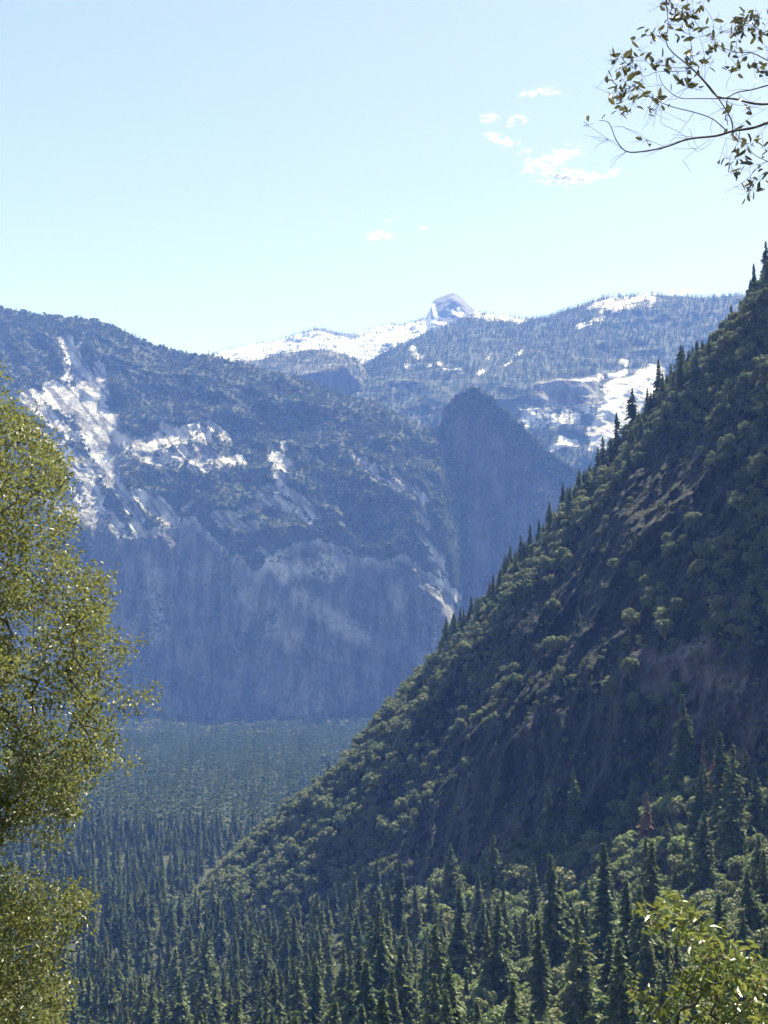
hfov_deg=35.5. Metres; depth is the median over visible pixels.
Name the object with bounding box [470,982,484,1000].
oak tree
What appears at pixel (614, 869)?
oak tree
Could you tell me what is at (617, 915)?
oak tree
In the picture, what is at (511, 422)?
spire conifers
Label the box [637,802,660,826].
oak tree
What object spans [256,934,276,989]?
conifer tree
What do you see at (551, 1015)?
oak tree
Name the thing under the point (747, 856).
oak tree
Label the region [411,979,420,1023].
conifer tree
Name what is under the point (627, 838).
oak tree
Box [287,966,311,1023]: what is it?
conifer tree
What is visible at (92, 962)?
conifer tree
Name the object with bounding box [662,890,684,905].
oak tree
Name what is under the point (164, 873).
conifer tree
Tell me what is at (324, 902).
conifer tree
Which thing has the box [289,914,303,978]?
conifer tree
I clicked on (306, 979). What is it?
conifer tree
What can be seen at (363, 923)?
conifer tree
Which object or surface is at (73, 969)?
conifer tree
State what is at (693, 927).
oak tree
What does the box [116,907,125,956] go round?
conifer tree
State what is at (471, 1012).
conifer tree
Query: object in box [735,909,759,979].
conifer tree
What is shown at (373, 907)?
conifer tree
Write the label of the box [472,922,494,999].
conifer tree
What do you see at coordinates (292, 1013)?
conifer tree
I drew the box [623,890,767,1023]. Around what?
laurel bush
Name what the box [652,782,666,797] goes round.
oak tree
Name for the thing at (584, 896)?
conifer tree
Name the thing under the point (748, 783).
oak tree
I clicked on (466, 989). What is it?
conifer tree
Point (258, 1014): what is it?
conifer tree
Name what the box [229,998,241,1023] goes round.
conifer tree
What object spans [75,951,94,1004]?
conifer tree
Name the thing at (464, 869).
oak tree
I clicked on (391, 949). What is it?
conifer tree
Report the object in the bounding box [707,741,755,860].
conifer tree
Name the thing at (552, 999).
oak tree
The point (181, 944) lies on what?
conifer tree
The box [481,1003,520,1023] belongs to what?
oak tree
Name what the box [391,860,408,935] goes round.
conifer tree
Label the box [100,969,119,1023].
conifer tree
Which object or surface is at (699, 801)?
conifer tree
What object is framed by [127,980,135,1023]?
conifer tree
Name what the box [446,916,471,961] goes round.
conifer tree
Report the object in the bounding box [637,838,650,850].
oak tree
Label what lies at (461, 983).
oak tree
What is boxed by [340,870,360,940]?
conifer tree
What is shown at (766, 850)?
oak tree
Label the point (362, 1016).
conifer tree
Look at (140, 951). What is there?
conifer tree
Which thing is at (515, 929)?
conifer tree
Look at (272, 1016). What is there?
conifer tree
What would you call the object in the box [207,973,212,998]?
conifer tree
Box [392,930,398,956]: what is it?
conifer tree
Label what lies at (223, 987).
conifer tree
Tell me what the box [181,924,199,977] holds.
conifer tree
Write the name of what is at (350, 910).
conifer tree
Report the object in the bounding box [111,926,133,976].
conifer tree
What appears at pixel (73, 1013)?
conifer tree
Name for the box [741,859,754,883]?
oak tree
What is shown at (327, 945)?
conifer tree
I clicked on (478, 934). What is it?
conifer tree
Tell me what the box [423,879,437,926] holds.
conifer tree
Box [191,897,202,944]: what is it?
conifer tree
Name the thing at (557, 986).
oak tree
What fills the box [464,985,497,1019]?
oak tree
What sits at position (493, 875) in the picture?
conifer tree
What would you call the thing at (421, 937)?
oak tree
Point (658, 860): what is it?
oak tree
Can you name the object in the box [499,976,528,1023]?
conifer tree
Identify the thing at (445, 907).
oak tree
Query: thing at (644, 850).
conifer tree
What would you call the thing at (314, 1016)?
conifer tree
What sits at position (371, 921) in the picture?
conifer tree
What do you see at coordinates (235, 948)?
conifer tree
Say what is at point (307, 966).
conifer tree
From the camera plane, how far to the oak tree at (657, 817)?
725.75 m
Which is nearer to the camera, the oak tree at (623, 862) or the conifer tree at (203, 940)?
the oak tree at (623, 862)
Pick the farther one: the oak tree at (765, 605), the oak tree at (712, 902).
the oak tree at (765, 605)
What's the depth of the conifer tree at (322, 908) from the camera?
915.15 m
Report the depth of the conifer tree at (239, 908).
1071.80 m
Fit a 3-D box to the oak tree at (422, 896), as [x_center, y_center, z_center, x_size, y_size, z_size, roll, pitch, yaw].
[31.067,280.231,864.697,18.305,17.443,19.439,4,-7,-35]
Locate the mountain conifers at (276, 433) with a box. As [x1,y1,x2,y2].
[0,308,463,582]
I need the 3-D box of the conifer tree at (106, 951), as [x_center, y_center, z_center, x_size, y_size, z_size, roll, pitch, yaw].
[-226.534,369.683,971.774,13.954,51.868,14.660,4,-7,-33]
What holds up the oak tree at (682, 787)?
on the ground
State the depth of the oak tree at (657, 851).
673.84 m
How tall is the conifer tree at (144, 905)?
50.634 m
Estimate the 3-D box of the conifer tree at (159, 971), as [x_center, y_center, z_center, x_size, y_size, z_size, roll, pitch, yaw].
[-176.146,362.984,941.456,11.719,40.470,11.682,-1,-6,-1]
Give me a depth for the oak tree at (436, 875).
883.49 m
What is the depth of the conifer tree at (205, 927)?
1044.51 m
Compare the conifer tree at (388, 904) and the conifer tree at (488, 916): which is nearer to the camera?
the conifer tree at (488, 916)
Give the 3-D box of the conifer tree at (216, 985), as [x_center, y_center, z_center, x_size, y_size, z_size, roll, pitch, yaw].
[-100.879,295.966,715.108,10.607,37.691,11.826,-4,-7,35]
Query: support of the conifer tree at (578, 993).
on the ground
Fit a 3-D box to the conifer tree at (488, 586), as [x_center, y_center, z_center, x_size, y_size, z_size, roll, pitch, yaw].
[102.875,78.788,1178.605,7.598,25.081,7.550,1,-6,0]
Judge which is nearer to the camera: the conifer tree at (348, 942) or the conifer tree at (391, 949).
the conifer tree at (391, 949)
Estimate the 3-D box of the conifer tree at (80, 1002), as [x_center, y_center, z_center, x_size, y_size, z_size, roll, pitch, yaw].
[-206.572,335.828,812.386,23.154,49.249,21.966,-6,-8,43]
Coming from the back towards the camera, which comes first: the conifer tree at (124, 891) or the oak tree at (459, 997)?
the conifer tree at (124, 891)
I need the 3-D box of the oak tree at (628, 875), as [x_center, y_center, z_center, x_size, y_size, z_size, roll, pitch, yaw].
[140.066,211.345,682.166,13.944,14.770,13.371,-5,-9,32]
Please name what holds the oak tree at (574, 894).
on the ground
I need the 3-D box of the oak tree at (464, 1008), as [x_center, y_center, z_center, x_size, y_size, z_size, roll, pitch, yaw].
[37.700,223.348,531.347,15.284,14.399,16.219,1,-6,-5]
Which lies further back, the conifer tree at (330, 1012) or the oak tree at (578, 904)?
the oak tree at (578, 904)
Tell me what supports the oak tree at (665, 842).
on the ground
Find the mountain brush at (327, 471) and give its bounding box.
[0,305,464,721]
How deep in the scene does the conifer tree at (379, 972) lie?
563.47 m
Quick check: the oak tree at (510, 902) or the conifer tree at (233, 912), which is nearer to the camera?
the oak tree at (510, 902)
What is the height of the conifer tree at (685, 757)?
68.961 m
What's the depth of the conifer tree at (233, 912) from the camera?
1083.94 m
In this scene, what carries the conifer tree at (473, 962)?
on the ground
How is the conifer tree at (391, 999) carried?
on the ground
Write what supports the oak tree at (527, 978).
on the ground
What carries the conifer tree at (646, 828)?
on the ground
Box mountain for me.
[0,307,462,724]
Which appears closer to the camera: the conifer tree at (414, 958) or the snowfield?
the conifer tree at (414, 958)
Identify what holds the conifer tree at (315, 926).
on the ground
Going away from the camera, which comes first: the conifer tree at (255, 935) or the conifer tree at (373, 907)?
the conifer tree at (373, 907)
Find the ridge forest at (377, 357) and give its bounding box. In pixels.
[353,291,744,472]
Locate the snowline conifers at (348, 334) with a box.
[211,311,481,361]
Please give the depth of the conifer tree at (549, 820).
810.92 m
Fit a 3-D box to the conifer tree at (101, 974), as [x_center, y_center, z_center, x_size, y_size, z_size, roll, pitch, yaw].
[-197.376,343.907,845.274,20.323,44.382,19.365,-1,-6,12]
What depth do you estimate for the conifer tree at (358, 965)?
546.61 m
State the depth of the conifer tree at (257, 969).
780.88 m
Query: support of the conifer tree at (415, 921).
on the ground
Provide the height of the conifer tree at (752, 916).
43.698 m
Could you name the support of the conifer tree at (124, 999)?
on the ground
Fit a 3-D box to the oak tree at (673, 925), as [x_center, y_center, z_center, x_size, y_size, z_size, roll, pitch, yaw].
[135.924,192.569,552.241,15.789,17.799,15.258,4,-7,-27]
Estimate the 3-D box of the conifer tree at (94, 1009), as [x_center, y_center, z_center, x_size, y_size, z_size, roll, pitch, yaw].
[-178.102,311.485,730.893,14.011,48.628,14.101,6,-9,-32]
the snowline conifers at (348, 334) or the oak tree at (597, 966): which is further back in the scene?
the snowline conifers at (348, 334)
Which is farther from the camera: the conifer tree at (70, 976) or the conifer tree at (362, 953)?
the conifer tree at (70, 976)
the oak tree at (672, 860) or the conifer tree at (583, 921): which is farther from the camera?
the oak tree at (672, 860)
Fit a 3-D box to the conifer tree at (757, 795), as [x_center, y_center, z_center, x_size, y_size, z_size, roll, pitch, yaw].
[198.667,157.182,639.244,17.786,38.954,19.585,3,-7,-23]
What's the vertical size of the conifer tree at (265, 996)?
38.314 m
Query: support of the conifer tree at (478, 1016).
on the ground
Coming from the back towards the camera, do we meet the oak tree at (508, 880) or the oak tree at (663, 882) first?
the oak tree at (508, 880)
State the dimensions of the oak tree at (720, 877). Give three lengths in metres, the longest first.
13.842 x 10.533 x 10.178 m
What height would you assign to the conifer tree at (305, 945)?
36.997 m
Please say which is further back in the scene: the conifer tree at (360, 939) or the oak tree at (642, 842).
the conifer tree at (360, 939)
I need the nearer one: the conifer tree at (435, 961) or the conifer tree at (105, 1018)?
the conifer tree at (435, 961)
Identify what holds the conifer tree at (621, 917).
on the ground
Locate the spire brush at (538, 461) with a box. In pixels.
[438,386,577,610]
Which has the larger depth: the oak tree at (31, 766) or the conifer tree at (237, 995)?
the conifer tree at (237, 995)
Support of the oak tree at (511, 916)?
on the ground
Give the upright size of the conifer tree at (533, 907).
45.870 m
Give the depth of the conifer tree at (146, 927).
1056.11 m
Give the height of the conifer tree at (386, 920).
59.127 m
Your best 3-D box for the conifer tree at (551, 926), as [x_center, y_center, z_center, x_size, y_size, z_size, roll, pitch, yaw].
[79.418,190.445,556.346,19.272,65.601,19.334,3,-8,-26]
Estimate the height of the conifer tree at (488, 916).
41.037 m
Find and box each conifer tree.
[62,965,71,1006]
[68,990,85,1023]
[69,960,76,985]
[69,972,90,1022]
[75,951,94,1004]
[79,976,92,1022]
[84,911,98,958]
[85,876,99,915]
[85,1012,91,1023]
[87,935,96,978]
[89,983,100,1023]
[92,951,108,997]
[94,945,101,982]
[96,938,109,982]
[96,968,103,1001]
[98,965,108,1022]
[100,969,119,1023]
[102,1010,108,1023]
[108,909,121,954]
[108,952,126,996]
[108,955,115,973]
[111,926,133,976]
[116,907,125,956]
[117,886,134,930]
[117,931,130,974]
[118,979,128,1017]
[122,1008,130,1023]
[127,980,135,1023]
[128,976,156,1023]
[132,921,149,972]
[135,884,149,924]
[138,912,153,956]
[139,896,160,945]
[139,992,159,1023]
[142,983,148,1016]
[145,970,158,1019]
[153,949,164,993]
[156,976,164,1023]
[159,858,170,893]
[161,938,172,976]
[161,947,186,1012]
[164,973,193,1023]
[177,912,193,959]
[180,930,187,971]
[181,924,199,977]
[184,940,200,995]
[187,933,220,1010]
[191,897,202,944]
[192,970,213,1018]
[193,1000,204,1023]
[199,931,210,970]
[201,907,212,941]
[203,1009,208,1023]
[206,977,222,1019]
[206,986,227,1023]
[207,915,214,952]
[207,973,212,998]
[208,959,220,996]
[212,897,228,957]
[213,910,228,961]
[219,967,227,1004]
[222,985,233,1023]
[224,881,238,920]
[228,895,237,941]
[228,937,239,980]
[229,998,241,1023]
[230,957,249,1011]
[231,895,248,938]
[231,970,242,1002]
[231,974,242,1016]
[231,987,241,1017]
[236,900,249,934]
[238,927,250,988]
[244,936,278,1010]
[245,920,259,965]
[245,921,257,984]
[250,996,263,1023]
[252,993,262,1021]
[254,925,272,966]
[254,976,270,1010]
[255,949,271,1000]
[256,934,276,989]
[258,1000,270,1023]
[260,907,272,933]
[260,943,272,984]
[262,968,288,1023]
[265,920,277,956]
[266,938,273,995]
[268,922,277,971]
[268,1007,278,1023]
[272,904,291,974]
[275,930,290,983]
[275,969,281,1000]
[276,974,285,1004]
[278,904,284,937]
[280,957,306,1015]
[281,995,287,1023]
[282,958,290,992]
[286,1012,291,1023]
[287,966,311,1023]
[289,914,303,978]
[290,919,303,965]
[290,1009,296,1022]
[296,1008,300,1023]
[299,928,309,974]
[300,914,326,980]
[301,892,320,941]
[301,953,311,999]
[302,928,315,985]
[302,969,309,1023]
[303,961,332,1023]
[305,951,325,1011]
[310,894,320,927]
[311,928,326,986]
[318,911,336,966]
[319,902,325,934]
[319,972,330,1020]
[321,931,334,983]
[321,949,339,1004]
[323,898,334,941]
[323,901,334,937]
[325,987,339,1022]
[327,978,333,1015]
[328,998,340,1023]
[330,946,348,1021]
[336,917,356,969]
[338,892,363,938]
[339,945,372,1013]
[339,966,359,1023]
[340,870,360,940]
[341,949,354,996]
[345,897,354,947]
[351,913,361,952]
[352,926,365,968]
[353,895,369,941]
[353,915,375,970]
[355,946,364,976]
[355,1004,366,1023]
[361,859,383,918]
[363,895,377,945]
[364,919,375,961]
[367,911,397,966]
[369,933,394,1014]
[383,883,397,936]
[384,926,396,973]
[384,971,403,1023]
[386,942,417,1023]
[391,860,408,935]
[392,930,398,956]
[394,920,414,975]
[394,937,414,979]
[409,885,423,939]
[411,935,417,972]
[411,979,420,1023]
[412,970,429,1023]
[417,936,433,973]
[417,942,428,991]
[418,905,449,967]
[420,928,428,977]
[421,923,450,1001]
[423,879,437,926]
[423,910,445,955]
[423,981,432,1018]
[428,960,467,1023]
[435,986,455,1023]
[436,842,466,905]
[438,932,451,973]
[442,924,448,964]
[446,885,475,978]
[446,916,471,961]
[462,970,470,995]
[464,921,480,978]
[468,1009,474,1022]
[469,998,484,1023]
[470,873,485,922]
[470,901,490,970]
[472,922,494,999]
[477,901,520,1006]
[484,835,502,891]
[486,579,490,596]
[487,909,493,940]
[498,904,518,963]
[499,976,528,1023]
[512,913,522,945]
[513,909,532,961]
[524,860,542,914]
[525,914,554,1021]
[528,919,534,949]
[528,1014,535,1023]
[535,854,576,972]
[537,792,547,849]
[539,786,555,861]
[540,865,561,920]
[553,911,609,1023]
[554,878,574,962]
[560,884,572,956]
[561,769,591,850]
[565,904,596,982]
[565,933,597,1005]
[567,896,576,958]
[577,876,593,903]
[587,839,617,965]
[588,931,617,1019]
[602,879,639,1001]
[617,888,633,928]
[624,781,639,829]
[625,884,665,1004]
[627,970,641,1023]
[634,836,658,899]
[635,921,661,1006]
[636,793,655,842]
[638,858,661,903]
[656,816,672,868]
[663,691,700,795]
[676,808,718,901]
[679,834,695,895]
[690,766,708,826]
[699,737,711,781]
[700,892,736,984]
[705,718,723,776]
[706,732,732,828]
[706,752,719,792]
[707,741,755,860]
[734,868,766,942]
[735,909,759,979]
[740,771,767,837]
[740,832,767,894]
[751,846,767,928]
[756,788,767,833]
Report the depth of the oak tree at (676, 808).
707.46 m
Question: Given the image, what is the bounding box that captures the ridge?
[351,294,745,476]
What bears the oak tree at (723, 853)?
on the ground
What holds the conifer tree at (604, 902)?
on the ground
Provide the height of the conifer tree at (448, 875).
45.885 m
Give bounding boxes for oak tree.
[0,359,163,1023]
[220,1003,228,1019]
[241,1015,251,1023]
[409,903,426,920]
[411,991,424,1002]
[413,973,420,979]
[416,887,435,903]
[417,927,429,942]
[425,869,455,887]
[431,878,444,892]
[434,903,451,917]
[443,914,454,932]
[444,974,464,996]
[445,926,451,937]
[454,863,471,882]
[455,890,476,912]
[455,994,464,1018]
[458,978,470,995]
[458,998,473,1023]
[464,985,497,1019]
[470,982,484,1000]
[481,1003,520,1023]
[491,891,508,902]
[494,852,519,872]
[494,871,509,889]
[494,892,518,912]
[500,992,532,1006]
[501,866,517,890]
[504,862,528,885]
[505,999,535,1015]
[507,913,521,931]
[510,958,532,984]
[513,865,536,889]
[515,907,529,915]
[518,913,534,930]
[519,982,543,996]
[524,973,543,987]
[526,908,540,927]
[529,915,543,933]
[531,990,558,1018]
[534,1007,563,1023]
[542,967,566,994]
[553,858,568,869]
[553,979,565,994]
[555,866,578,890]
[557,963,569,973]
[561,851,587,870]
[562,889,579,905]
[565,900,589,916]
[580,830,602,857]
[580,876,615,893]
[580,908,600,927]
[583,0,767,204]
[588,891,598,902]
[590,896,600,908]
[591,921,623,937]
[592,972,608,990]
[593,964,602,986]
[598,901,622,919]
[605,861,624,886]
[607,857,616,862]
[611,841,633,860]
[612,830,640,848]
[614,853,632,870]
[618,800,640,826]
[618,870,638,886]
[628,878,637,900]
[632,844,644,865]
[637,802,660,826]
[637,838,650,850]
[641,843,660,863]
[644,802,667,826]
[648,841,670,861]
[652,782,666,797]
[655,790,687,818]
[656,837,670,855]
[658,874,668,886]
[658,887,670,897]
[660,905,672,916]
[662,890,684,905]
[663,797,686,819]
[666,835,693,857]
[667,854,692,875]
[669,912,691,929]
[675,823,696,837]
[677,780,694,798]
[679,935,708,953]
[682,776,697,795]
[685,796,694,808]
[687,888,717,908]
[689,926,708,942]
[696,903,714,922]
[700,899,715,909]
[707,595,727,613]
[709,810,718,820]
[710,897,740,918]
[711,873,726,881]
[713,881,742,902]
[717,841,738,861]
[724,855,745,881]
[725,748,749,760]
[725,920,739,941]
[726,910,739,920]
[729,750,753,764]
[732,898,743,908]
[736,773,752,793]
[737,849,759,876]
[737,894,767,924]
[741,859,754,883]
[749,787,767,809]
[749,833,767,850]
[752,817,767,838]
[754,847,767,870]
[763,603,767,614]
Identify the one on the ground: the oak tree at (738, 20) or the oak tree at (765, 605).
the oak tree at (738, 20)
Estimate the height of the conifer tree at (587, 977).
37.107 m
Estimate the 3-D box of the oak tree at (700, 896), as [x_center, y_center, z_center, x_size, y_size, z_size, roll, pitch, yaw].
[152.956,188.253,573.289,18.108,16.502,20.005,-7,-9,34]
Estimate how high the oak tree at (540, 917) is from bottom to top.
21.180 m
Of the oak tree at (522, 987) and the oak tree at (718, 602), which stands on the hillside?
the oak tree at (718, 602)
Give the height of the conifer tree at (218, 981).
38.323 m
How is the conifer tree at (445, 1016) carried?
on the ground
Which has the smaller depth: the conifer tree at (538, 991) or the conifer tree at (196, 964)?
the conifer tree at (538, 991)
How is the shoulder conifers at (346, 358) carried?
on the mountain at (340, 378)
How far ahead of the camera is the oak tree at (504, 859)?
824.89 m
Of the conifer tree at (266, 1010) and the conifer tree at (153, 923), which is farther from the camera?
the conifer tree at (153, 923)
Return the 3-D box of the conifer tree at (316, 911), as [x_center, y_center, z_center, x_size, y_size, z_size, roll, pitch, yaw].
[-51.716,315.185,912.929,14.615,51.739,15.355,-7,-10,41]
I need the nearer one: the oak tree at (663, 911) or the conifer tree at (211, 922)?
the oak tree at (663, 911)
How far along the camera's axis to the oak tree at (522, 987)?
521.61 m
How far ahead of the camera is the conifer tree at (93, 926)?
1108.19 m
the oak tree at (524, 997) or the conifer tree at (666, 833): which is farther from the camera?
the conifer tree at (666, 833)
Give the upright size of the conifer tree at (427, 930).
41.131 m
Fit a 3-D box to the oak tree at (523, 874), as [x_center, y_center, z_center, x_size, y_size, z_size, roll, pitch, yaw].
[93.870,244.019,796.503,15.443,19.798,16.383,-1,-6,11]
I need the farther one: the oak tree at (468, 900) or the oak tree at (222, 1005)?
the oak tree at (468, 900)
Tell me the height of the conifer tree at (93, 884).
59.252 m
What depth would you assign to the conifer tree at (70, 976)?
897.14 m
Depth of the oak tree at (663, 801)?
714.93 m
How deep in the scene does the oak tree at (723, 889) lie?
564.19 m
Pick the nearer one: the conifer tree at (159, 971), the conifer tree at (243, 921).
the conifer tree at (159, 971)
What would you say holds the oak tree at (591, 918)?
on the ground
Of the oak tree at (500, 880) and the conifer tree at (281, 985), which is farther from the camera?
the oak tree at (500, 880)
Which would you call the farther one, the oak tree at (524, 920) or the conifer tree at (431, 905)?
the conifer tree at (431, 905)
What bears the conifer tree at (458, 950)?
on the ground
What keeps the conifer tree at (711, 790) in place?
on the ground
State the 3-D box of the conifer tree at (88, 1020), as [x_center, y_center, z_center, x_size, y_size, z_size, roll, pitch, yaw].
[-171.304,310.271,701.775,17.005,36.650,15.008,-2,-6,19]
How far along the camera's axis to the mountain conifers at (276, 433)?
4850.31 m
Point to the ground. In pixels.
(544, 868)
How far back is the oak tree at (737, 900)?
543.13 m
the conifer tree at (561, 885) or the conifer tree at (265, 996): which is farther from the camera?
the conifer tree at (265, 996)
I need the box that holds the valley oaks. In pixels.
[0,712,371,765]
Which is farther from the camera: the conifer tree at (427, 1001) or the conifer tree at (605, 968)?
the conifer tree at (427, 1001)
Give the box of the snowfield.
[214,293,478,364]
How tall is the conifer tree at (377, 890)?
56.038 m
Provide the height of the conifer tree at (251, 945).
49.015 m
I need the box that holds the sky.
[0,0,767,354]
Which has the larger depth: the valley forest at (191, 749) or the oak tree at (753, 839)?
the valley forest at (191, 749)
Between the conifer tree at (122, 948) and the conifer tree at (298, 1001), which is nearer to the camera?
the conifer tree at (298, 1001)
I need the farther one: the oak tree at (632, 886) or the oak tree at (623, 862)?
the oak tree at (623, 862)
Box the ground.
[0,724,767,1023]
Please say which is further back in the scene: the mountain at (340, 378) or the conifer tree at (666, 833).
the mountain at (340, 378)
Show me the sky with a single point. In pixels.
(191, 176)
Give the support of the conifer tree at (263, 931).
on the ground
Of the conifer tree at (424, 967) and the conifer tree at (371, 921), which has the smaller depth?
the conifer tree at (424, 967)
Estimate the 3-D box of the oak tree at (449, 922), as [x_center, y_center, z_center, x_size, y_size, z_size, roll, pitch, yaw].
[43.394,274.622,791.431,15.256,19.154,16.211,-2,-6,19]
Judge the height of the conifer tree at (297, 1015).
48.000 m
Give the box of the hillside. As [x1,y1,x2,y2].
[245,303,767,936]
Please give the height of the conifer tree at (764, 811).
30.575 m
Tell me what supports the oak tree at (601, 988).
on the ground
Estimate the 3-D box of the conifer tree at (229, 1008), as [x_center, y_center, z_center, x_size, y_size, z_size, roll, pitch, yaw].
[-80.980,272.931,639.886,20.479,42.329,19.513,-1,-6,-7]
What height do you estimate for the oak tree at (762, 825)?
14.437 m
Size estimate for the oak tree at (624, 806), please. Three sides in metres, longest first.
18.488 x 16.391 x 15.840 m
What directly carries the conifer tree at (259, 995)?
on the ground
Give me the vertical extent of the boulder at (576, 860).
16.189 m
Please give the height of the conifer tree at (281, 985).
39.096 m
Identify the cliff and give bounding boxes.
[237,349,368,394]
[443,390,580,614]
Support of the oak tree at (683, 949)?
on the ground
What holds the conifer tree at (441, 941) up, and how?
on the ground
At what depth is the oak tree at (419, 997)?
561.26 m
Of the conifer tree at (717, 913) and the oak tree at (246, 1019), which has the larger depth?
the oak tree at (246, 1019)
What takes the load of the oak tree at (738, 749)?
on the ground
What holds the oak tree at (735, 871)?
on the ground
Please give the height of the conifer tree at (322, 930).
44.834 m
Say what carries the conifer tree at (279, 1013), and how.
on the ground
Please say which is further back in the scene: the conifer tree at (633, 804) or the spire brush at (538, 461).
the spire brush at (538, 461)
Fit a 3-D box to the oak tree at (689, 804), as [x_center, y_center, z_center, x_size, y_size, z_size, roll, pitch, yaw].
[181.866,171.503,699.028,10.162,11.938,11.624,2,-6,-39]
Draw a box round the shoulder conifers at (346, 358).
[234,347,368,388]
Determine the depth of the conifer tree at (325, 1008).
630.88 m
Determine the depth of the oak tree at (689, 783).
715.22 m
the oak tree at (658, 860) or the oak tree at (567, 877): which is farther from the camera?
the oak tree at (567, 877)
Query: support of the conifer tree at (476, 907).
on the ground
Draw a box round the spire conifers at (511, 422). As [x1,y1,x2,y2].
[440,387,577,476]
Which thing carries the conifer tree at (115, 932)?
on the ground
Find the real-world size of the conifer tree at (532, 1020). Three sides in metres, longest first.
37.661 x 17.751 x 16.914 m
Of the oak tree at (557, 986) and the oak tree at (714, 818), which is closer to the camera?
the oak tree at (557, 986)
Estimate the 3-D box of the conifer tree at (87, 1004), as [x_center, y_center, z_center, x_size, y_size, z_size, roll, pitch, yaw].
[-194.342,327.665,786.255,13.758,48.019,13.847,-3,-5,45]
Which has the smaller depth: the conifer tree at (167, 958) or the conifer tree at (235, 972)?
the conifer tree at (235, 972)
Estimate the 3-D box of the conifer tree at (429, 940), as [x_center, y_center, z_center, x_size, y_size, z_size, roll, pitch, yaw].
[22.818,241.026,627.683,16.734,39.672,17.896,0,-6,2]
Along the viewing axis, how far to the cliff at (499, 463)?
4642.19 m
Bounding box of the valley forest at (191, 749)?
[0,710,374,832]
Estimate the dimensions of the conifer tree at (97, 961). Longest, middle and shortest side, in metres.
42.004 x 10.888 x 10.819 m
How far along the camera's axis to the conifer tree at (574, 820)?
801.00 m
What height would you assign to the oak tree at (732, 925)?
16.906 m
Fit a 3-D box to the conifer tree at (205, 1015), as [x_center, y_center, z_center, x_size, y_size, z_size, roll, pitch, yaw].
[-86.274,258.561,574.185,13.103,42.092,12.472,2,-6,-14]
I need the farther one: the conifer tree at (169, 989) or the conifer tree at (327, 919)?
the conifer tree at (327, 919)
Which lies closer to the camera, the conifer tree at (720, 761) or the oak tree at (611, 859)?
the conifer tree at (720, 761)
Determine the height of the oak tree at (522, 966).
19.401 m
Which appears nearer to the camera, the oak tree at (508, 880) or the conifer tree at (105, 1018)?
the conifer tree at (105, 1018)
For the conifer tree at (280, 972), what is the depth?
739.51 m
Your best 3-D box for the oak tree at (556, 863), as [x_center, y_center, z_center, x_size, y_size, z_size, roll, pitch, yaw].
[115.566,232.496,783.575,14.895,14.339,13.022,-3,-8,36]
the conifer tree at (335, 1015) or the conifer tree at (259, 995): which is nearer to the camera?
the conifer tree at (335, 1015)
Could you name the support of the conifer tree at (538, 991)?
on the ground
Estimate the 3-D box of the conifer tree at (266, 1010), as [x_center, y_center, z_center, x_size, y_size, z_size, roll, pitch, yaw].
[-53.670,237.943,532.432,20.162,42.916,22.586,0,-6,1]
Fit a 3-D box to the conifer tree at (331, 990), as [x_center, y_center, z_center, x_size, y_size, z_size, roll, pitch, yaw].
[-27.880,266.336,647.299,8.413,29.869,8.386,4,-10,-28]
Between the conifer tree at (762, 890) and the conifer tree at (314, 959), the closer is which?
the conifer tree at (762, 890)
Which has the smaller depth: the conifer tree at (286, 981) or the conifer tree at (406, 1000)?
the conifer tree at (406, 1000)
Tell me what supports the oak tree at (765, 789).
on the ground
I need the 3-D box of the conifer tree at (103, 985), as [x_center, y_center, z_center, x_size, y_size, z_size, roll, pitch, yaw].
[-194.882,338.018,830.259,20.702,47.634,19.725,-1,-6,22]
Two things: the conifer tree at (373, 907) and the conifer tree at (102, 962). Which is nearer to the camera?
the conifer tree at (373, 907)
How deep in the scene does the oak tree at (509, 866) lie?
812.01 m
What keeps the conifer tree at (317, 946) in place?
on the ground
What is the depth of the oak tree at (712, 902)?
552.80 m
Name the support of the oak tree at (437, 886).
on the ground
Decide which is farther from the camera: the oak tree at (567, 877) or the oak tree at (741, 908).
the oak tree at (567, 877)

